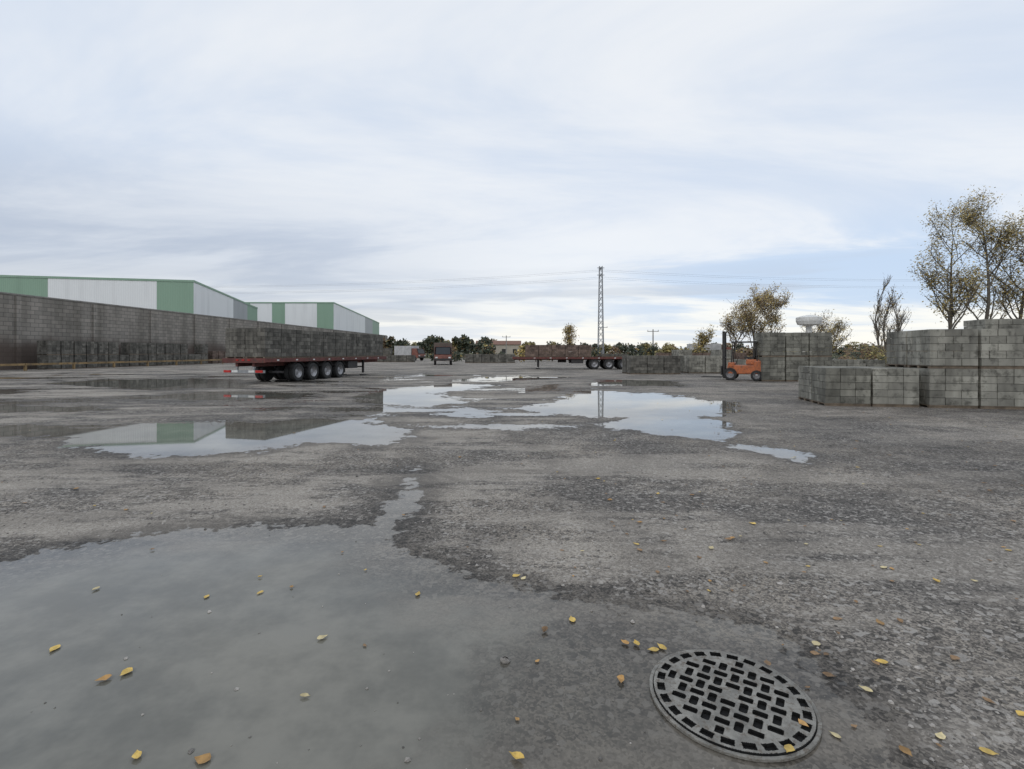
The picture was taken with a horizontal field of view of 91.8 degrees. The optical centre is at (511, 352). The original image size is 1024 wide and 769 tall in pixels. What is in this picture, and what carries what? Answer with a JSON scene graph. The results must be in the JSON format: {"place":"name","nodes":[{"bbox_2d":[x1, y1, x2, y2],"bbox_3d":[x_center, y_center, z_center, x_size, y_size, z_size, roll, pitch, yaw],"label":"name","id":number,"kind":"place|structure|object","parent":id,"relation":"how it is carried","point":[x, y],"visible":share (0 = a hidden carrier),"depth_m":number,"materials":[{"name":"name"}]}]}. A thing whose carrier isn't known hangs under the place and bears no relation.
{"place":"outdoors","nodes":[
{"label":"outdoors","id":0,"kind":"place"},
{"bbox_2d":[0,275,257,320],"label":"warehouse","id":1,"kind":"structure","parent":0,"point":[190,296],"depth_m":83.40,"materials":[{"name":"white metal"}]},
{"bbox_2d":[246,302,378,333],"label":"warehouse","id":2,"kind":"structure","parent":0,"point":[331,315],"depth_m":134.18,"materials":[{"name":"white metal"}]},
{"bbox_2d":[476,341,520,356],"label":"farm shed","id":3,"kind":"structure","parent":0,"point":[512,346],"depth_m":180.50,"materials":[{"name":"tile"}]},
{"bbox_2d":[0,352,1023,768],"bbox_3d":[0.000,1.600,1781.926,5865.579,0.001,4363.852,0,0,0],"label":"ground","id":4,"kind":"structure","parent":0,"point":[448,636],"depth_m":3.72,"materials":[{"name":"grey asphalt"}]},
{"bbox_2d":[0,359,223,370],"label":"guard rail","id":5,"kind":"object","parent":4,"relation":"on","point":[24,365],"visible":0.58,"depth_m":49.71,"materials":[{"name":"grey metal"}]},
{"bbox_2d":[37,341,207,369],"bbox_3d":[-42.964,0.260,57.176,1.182,2.681,22.338,0,0,3],"label":"concrete block stack","id":6,"kind":"object","parent":4,"relation":"on","point":[63,351],"visible":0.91,"depth_m":52.88,"materials":[{"name":"grey concrete"}]},
{"bbox_2d":[0,293,387,369],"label":"concrete wall","id":7,"kind":"structure","parent":4,"relation":"on","point":[45,319],"depth_m":54.88,"materials":[{"name":"grey concrete"}]},
{"bbox_2d":[0,292,386,335],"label":"coping","id":8,"kind":"object","parent":7,"relation":"on","point":[157,309],"visible":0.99,"depth_m":60.45,"materials":[{"name":"grey concrete"}]},
{"bbox_2d":[15,296,385,369],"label":"pilasters","id":9,"kind":"object","parent":7,"relation":"attached to","point":[18,329],"visible":0.48,"depth_m":53.73,"materials":[{"name":"grey concrete"}]},
{"bbox_2d":[205,351,225,363],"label":"reddish block stack","id":10,"kind":"object","parent":4,"relation":"on","point":[216,354],"visible":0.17,"depth_m":70.85,"materials":[{"name":"brown concrete"}]},
{"bbox_2d":[222,328,386,380],"bbox_3d":[-12.133,0.184,31.311,2.572,2.832,12.760,0,0,13],"label":"flatbed semitrailer","id":11,"kind":"object","parent":4,"relation":"on","point":[287,354],"visible":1,"depth_m":27.75,"materials":[{"name":"red paint"}]},
{"bbox_2d":[377,348,414,361],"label":"concrete block stack","id":12,"kind":"object","parent":4,"relation":"on","point":[387,352],"visible":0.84,"depth_m":79.99,"materials":[{"name":"grey concrete"}]},
{"bbox_2d":[394,346,425,360],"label":"parked truck","id":13,"kind":"object","parent":4,"relation":"on","point":[417,351],"visible":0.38,"depth_m":93.94,"materials":[{"name":"paint"}]},
{"bbox_2d":[368,334,495,357],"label":"distant trees","id":14,"kind":"object","parent":4,"relation":"on","point":[464,342],"visible":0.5,"depth_m":142.06,"materials":[{"name":"green plant"}]},
{"bbox_2d":[434,343,451,364],"bbox_3d":[-8.901,0.200,64.007,2.300,2.800,5.985,0,0,-8],"label":"parked truck","id":15,"kind":"object","parent":4,"relation":"on","point":[442,351],"visible":0.99,"depth_m":61.40,"materials":[{"name":"paint"}]},
{"bbox_2d":[465,354,514,362],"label":"concrete block stack","id":16,"kind":"object","parent":4,"relation":"on","point":[485,358],"visible":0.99,"depth_m":74.00,"materials":[{"name":"grey concrete"}]},
{"bbox_2d":[500,655,509,663],"bbox_3d":[-0.035,1.585,2.571,0.053,0.030,0.052,0,0,0],"label":"stone","id":17,"kind":"object","parent":4,"relation":"on","point":[505,660],"visible":1,"depth_m":2.56,"materials":[{"name":"grey stone"}]},
{"bbox_2d":[1,394,1023,763],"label":"fallen leaves","id":18,"kind":"object","parent":4,"relation":"on","point":[203,758],"visible":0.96,"depth_m":2.53,"materials":[{"name":"yellow plant"}]},
{"bbox_2d":[427,342,661,361],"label":"hedge","id":19,"kind":"object","parent":4,"relation":"on","point":[632,348],"visible":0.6,"depth_m":86.50,"materials":[{"name":"green plant"}]},
{"bbox_2d":[512,345,627,368],"bbox_3d":[6.065,0.459,47.500,12.060,2.282,2.572,0,0,0],"label":"flatbed semitrailer","id":20,"kind":"object","parent":4,"relation":"on","point":[572,353],"visible":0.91,"depth_m":46.32,"materials":[{"name":"red paint"}]},
{"bbox_2d":[562,323,578,360],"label":"poplar tree","id":21,"kind":"object","parent":4,"relation":"on","point":[568,338],"visible":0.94,"depth_m":89.54,"materials":[{"name":"green plant"}]},
{"bbox_2d":[597,266,603,360],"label":"lattice pylon","id":22,"kind":"object","parent":4,"relation":"on","point":[602,312],"visible":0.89,"depth_m":89.68,"materials":[{"name":"grey metal"}]},
{"bbox_2d":[230,270,1023,293],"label":"power lines","id":23,"kind":"object","parent":22,"relation":"hanging from","point":[593,277],"visible":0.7,"depth_m":92.77,"materials":[{"name":"black metal"}]},
{"bbox_2d":[390,336,886,355],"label":"distant trees","id":24,"kind":"object","parent":4,"relation":"on","point":[623,348],"visible":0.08,"depth_m":236.43,"materials":[{"name":"green plant"}]},
{"bbox_2d":[622,356,679,373],"bbox_3d":[10.394,0.931,37.212,3.713,1.338,2.306,0,0,-3],"label":"concrete block stack","id":25,"kind":"object","parent":4,"relation":"on","point":[650,364],"visible":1,"depth_m":36.10,"materials":[{"name":"grey concrete"}]},
{"bbox_2d":[647,329,658,345],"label":"utility pole","id":26,"kind":"object","parent":4,"relation":"on","point":[653,331],"visible":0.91,"depth_m":94.94,"materials":[{"name":"wood"}]},
{"bbox_2d":[679,356,720,372],"bbox_3d":[14.586,0.931,38.671,2.476,1.338,2.277,0,0,-2],"label":"concrete block stack","id":27,"kind":"object","parent":4,"relation":"on","point":[700,364],"visible":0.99,"depth_m":37.59,"materials":[{"name":"grey concrete"}]},
{"bbox_2d":[656,353,745,359],"bbox_3d":[21.489,0.826,56.546,9.980,1.548,1.169,0,0,0],"label":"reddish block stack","id":28,"kind":"object","parent":4,"relation":"on","point":[739,356],"visible":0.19,"depth_m":56.01,"materials":[{"name":"grey concrete"}]},
{"bbox_2d":[691,325,716,354],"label":"poplar tree","id":29,"kind":"object","parent":4,"relation":"on","point":[702,340],"visible":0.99,"depth_m":65.28,"materials":[{"name":"green plant"}]},
{"bbox_2d":[672,350,745,369],"bbox_3d":[17.364,0.679,47.125,8.736,1.841,2.329,0,0,0],"label":"concrete block stack","id":30,"kind":"object","parent":4,"relation":"on","point":[713,353],"visible":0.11,"depth_m":46.03,"materials":[{"name":"grey concrete"}]},
{"bbox_2d":[687,344,731,354],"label":"building","id":31,"kind":"structure","parent":4,"relation":"on","point":[712,346],"depth_m":68.91,"materials":[{"name":"paint"}]},
{"bbox_2d":[701,331,763,380],"bbox_3d":[12.724,0.200,28.675,3.300,2.800,1.240,0,0,30],"label":"forklift","id":32,"kind":"object","parent":4,"relation":"on","point":[733,370],"visible":0.95,"depth_m":28.05,"materials":[{"name":"orange paint"}]},
{"bbox_2d":[649,649,821,762],"bbox_3d":[1.007,1.588,2.290,0.720,0.020,0.720,0,0,-12],"label":"manhole cover","id":33,"kind":"object","parent":4,"relation":"on","point":[735,705],"visible":1,"depth_m":2.22,"materials":[{"name":"metal"}]},
{"bbox_2d":[717,291,770,354],"bbox_3d":[27.484,-2.816,59.060,5.524,8.857,5.362,0,0,11],"label":"poplar tree","id":34,"kind":"object","parent":4,"relation":"on","point":[741,325],"visible":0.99,"depth_m":58.78,"materials":[{"name":"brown plant"}]},
{"bbox_2d":[738,281,782,348],"bbox_3d":[30.512,-3.673,61.188,5.119,10.579,5.135,0,0,-42],"label":"poplar tree","id":35,"kind":"object","parent":4,"relation":"on","point":[755,329],"visible":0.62,"depth_m":61.03,"materials":[{"name":"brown plant"}]},
{"bbox_2d":[654,342,892,359],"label":"hedge","id":36,"kind":"object","parent":4,"relation":"on","point":[668,348],"visible":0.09,"depth_m":68.08,"materials":[{"name":"green plant"}]},
{"bbox_2d":[757,289,794,332],"bbox_3d":[33.210,-3.268,63.365,4.649,9.754,4.507,0,0,18],"label":"poplar tree","id":37,"kind":"object","parent":4,"relation":"on","point":[778,305],"visible":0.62,"depth_m":63.29,"materials":[{"name":"green plant"}]},
{"bbox_2d":[754,332,831,380],"bbox_3d":[15.623,0.260,27.674,3.732,2.681,1.160,0,0,2],"label":"concrete block stack","id":38,"kind":"object","parent":4,"relation":"on","point":[782,356],"visible":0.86,"depth_m":27.15,"materials":[{"name":"grey concrete"}]},
{"bbox_2d":[799,309,840,337],"bbox_3d":[40.379,-2.014,65.163,5.368,7.297,4.314,0,0,-23],"label":"poplar tree","id":39,"kind":"object","parent":4,"relation":"on","point":[821,324],"visible":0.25,"depth_m":64.92,"materials":[{"name":"green plant"}]},
{"bbox_2d":[818,317,853,353],"bbox_3d":[33.986,-1.153,51.964,3.564,5.535,3.669,0,0,-35],"label":"poplar tree","id":40,"kind":"object","parent":4,"relation":"on","point":[836,326],"visible":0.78,"depth_m":51.44,"materials":[{"name":"green plant"}]},
{"bbox_2d":[798,366,918,407],"bbox_3d":[10.770,1.036,15.643,2.471,1.128,2.274,0,0,11],"label":"concrete block stack","id":41,"kind":"object","parent":4,"relation":"on","point":[866,386],"visible":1,"depth_m":14.62,"materials":[{"name":"grey concrete"}]},
{"bbox_2d":[832,359,884,366],"bbox_3d":[20.297,1.036,31.307,4.986,1.128,2.306,0,0,-4],"label":"concrete block stack","id":42,"kind":"object","parent":4,"relation":"on","point":[850,362],"visible":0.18,"depth_m":30.24,"materials":[{"name":"grey concrete"}]},
{"bbox_2d":[832,341,895,366],"bbox_3d":[31.389,0.492,35.091,25.644,2.664,5.509,0,0,-7],"label":"hedge","id":43,"kind":"object","parent":4,"relation":"on","point":[850,355],"visible":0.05,"depth_m":35.51,"materials":[{"name":"green plant"}]},
{"bbox_2d":[868,275,892,356],"bbox_3d":[33.879,-2.793,45.605,1.770,8.810,2.365,0,0,31],"label":"poplar tree","id":44,"kind":"object","parent":4,"relation":"on","point":[875,326],"visible":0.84,"depth_m":45.84,"materials":[{"name":"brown plant"}]},
{"bbox_2d":[869,284,912,366],"bbox_3d":[30.381,-1.912,39.897,2.713,7.066,3.136,0,0,0],"label":"poplar tree","id":45,"kind":"object","parent":4,"relation":"on","point":[888,307],"visible":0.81,"depth_m":39.83,"materials":[{"name":"brown plant"}]},
{"bbox_2d":[885,298,907,336],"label":"poplar tree","id":46,"kind":"object","parent":4,"relation":"on","point":[896,311],"visible":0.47,"depth_m":47.47,"materials":[{"name":"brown plant"}]},
{"bbox_2d":[907,200,1001,328],"bbox_3d":[30.980,-4.569,34.862,5.124,12.374,5.061,0,0,-39],"label":"poplar tree","id":47,"kind":"object","parent":4,"relation":"on","point":[950,300],"visible":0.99,"depth_m":34.93,"materials":[{"name":"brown plant"}]},
{"bbox_2d":[886,329,1023,409],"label":"concrete block stack","id":48,"kind":"object","parent":4,"relation":"on","point":[971,368],"visible":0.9,"depth_m":14.11,"materials":[{"name":"grey concrete"}]},
{"bbox_2d":[963,319,1023,328],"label":"concrete block stack","id":49,"kind":"object","parent":48,"relation":"on","point":[996,324],"visible":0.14,"depth_m":17.35,"materials":[{"name":"grey concrete"}]},
{"bbox_2d":[942,185,1023,319],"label":"poplar tree","id":50,"kind":"object","parent":4,"relation":"on","point":[1005,237],"visible":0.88,"depth_m":35.66,"materials":[{"name":"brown plant"}]},
{"bbox_2d":[964,211,1023,318],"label":"poplar tree","id":51,"kind":"object","parent":4,"relation":"on","point":[1020,258],"visible":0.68,"depth_m":35.79,"materials":[{"name":"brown plant"}]},
{"bbox_2d":[0,0,1023,351],"label":"sky","id":52,"kind":"structure","parent":0,"point":[249,147],"materials":[{"name":"white"}]},
{"bbox_2d":[796,315,821,331],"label":"water tower","id":53,"kind":"structure","parent":0,"point":[808,321],"depth_m":55.68,"materials":[{"name":"white metal"}]}
]}

